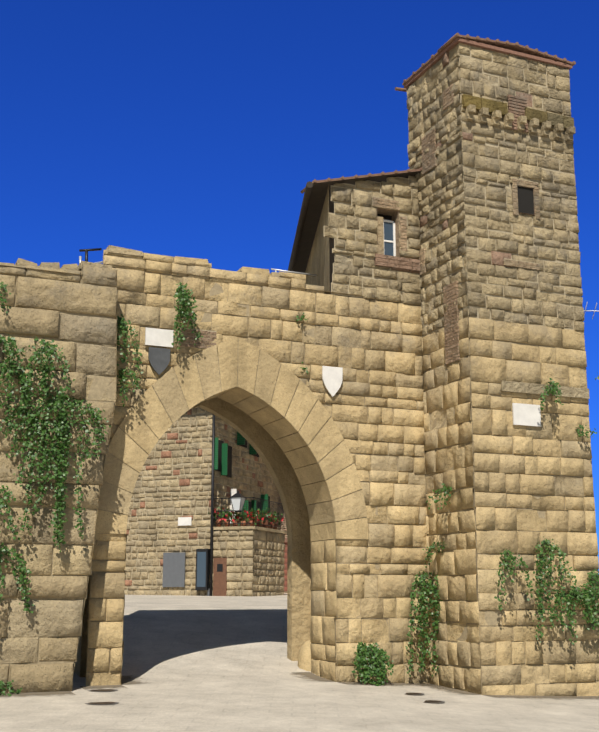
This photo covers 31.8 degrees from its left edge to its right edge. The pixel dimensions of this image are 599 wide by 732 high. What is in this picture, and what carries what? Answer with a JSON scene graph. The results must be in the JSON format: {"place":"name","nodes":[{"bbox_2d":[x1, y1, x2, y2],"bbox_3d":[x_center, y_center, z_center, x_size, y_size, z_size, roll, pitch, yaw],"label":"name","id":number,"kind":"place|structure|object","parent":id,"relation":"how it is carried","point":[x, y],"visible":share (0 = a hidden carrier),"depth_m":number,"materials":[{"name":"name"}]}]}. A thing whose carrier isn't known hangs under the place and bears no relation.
{"place":"outdoors","nodes":[
{"label":"outdoors","id":0,"kind":"place"},
{"bbox_2d":[85,245,429,685],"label":"gate wall","id":1,"kind":"structure","parent":0,"point":[374,404],"depth_m":17.03,"materials":[{"name":"beige stone"}]},
{"bbox_2d":[79,248,316,275],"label":"rooftop railings","id":2,"kind":"object","parent":1,"relation":"on","point":[93,249],"depth_m":17.33,"materials":[{"name":"grey metal"}]},
{"bbox_2d":[96,338,368,681],"bbox_3d":[-1.169,2.430,16.550,4.560,5.694,1.000,5,-13,-23],"label":"arch ring","id":3,"kind":"object","parent":1,"relation":"attached to","point":[234,371],"visible":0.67,"depth_m":16.80,"materials":[{"name":"stone"}]},
{"bbox_2d":[145,327,342,396],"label":"heraldic shields","id":4,"kind":"object","parent":1,"relation":"attached to","point":[159,359],"depth_m":16.15,"materials":[{"name":"stone"}]},
{"bbox_2d":[288,167,421,304],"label":"gate house","id":5,"kind":"structure","parent":1,"relation":"on","point":[347,239],"depth_m":18.22,"materials":[{"name":"beige stone"}]},
{"bbox_2d":[0,593,598,731],"bbox_3d":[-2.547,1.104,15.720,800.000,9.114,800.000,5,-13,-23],"label":"ground","id":6,"kind":"structure","parent":0,"point":[211,663],"depth_m":14.24,"materials":[{"name":"grey concrete"}]},
{"bbox_2d":[0,258,117,692],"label":"wall","id":7,"kind":"structure","parent":6,"relation":"on","point":[71,309],"depth_m":14.71,"materials":[{"name":"stone"}]},
{"bbox_2d":[124,407,278,595],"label":"street house","id":8,"kind":"structure","parent":6,"relation":"on","point":[173,483],"depth_m":36.30,"materials":[{"name":"beige stone"}]},
{"bbox_2d":[162,414,284,595],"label":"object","id":9,"kind":"object","parent":8,"relation":"attached to","point":[207,564],"visible":0.85,"depth_m":35.57,"materials":[{"name":"grey wood"}]},
{"bbox_2d":[74,394,330,676],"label":"passage walls","id":10,"kind":"structure","parent":6,"relation":"on","point":[257,436],"depth_m":18.36,"materials":[{"name":"stone"}]},
{"bbox_2d":[212,526,286,595],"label":"terrace","id":11,"kind":"structure","parent":6,"relation":"on","point":[254,555],"depth_m":35.19,"materials":[{"name":"beige stone"}]},
{"bbox_2d":[208,507,283,528],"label":"terrace pots","id":12,"kind":"object","parent":11,"relation":"on","point":[232,518],"visible":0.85,"depth_m":35.48,"materials":[{"name":"ceramic"}]},
{"bbox_2d":[85,689,444,704],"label":"manhole covers","id":13,"kind":"object","parent":6,"relation":"on","point":[107,703],"visible":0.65,"depth_m":14.25,"materials":[{"name":"metal"}]},
{"bbox_2d":[278,495,286,592],"bbox_3d":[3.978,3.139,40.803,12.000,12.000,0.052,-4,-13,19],"label":"brick building","id":14,"kind":"structure","parent":6,"relation":"on","point":[280,512],"depth_m":41.88,"materials":[{"name":"brown brick"}]},
{"bbox_2d":[284,538,286,590],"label":"brick quoin","id":15,"kind":"object","parent":14,"relation":"attached to","point":[285,568],"visible":0.02,"depth_m":41.41,"materials":[{"name":"brick"}]},
{"bbox_2d":[0,282,598,696],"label":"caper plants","id":16,"kind":"object","parent":6,"relation":"on","point":[373,652],"visible":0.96,"depth_m":14.80,"materials":[{"name":"green plant"}]},
{"bbox_2d":[0,672,598,698],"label":"strip","id":17,"kind":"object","parent":6,"relation":"on","point":[125,680],"depth_m":15.79,"materials":[{"name":"brown"}]},
{"bbox_2d":[298,640,310,671],"bbox_3d":[0.215,4.842,17.539,0.480,0.540,0.593,5,-13,-23],"label":"guard stone","id":18,"kind":"object","parent":6,"relation":"on","point":[304,658],"visible":0.4,"depth_m":17.37,"materials":[{"name":"beige stone"}]},
{"bbox_2d":[406,43,598,695],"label":"tower","id":19,"kind":"structure","parent":6,"relation":"on","point":[520,490],"depth_m":17.11,"materials":[{"name":"stone"}]},
{"bbox_2d":[178,83,539,364],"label":"brick patches","id":20,"kind":"object","parent":19,"relation":"attached to","point":[450,291],"visible":0.83,"depth_m":17.54,"materials":[{"name":"brick"}]},
{"bbox_2d":[395,33,575,91],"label":"tower roof","id":21,"kind":"structure","parent":19,"relation":"on","point":[507,47],"depth_m":18.36,"materials":[{"name":"brown tile"}]},
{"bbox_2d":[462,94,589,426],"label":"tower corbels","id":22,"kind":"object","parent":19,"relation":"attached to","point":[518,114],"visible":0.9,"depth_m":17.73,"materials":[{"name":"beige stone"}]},
{"bbox_2d":[0,0,598,573],"label":"sky","id":23,"kind":"structure","parent":0,"point":[181,128],"materials":[{"name":"blue"}]},
{"bbox_2d":[584,302,598,318],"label":"roof antenna","id":24,"kind":"object","parent":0,"point":[591,310],"visible":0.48,"depth_m":22.79,"materials":[{"name":"grey metal"}]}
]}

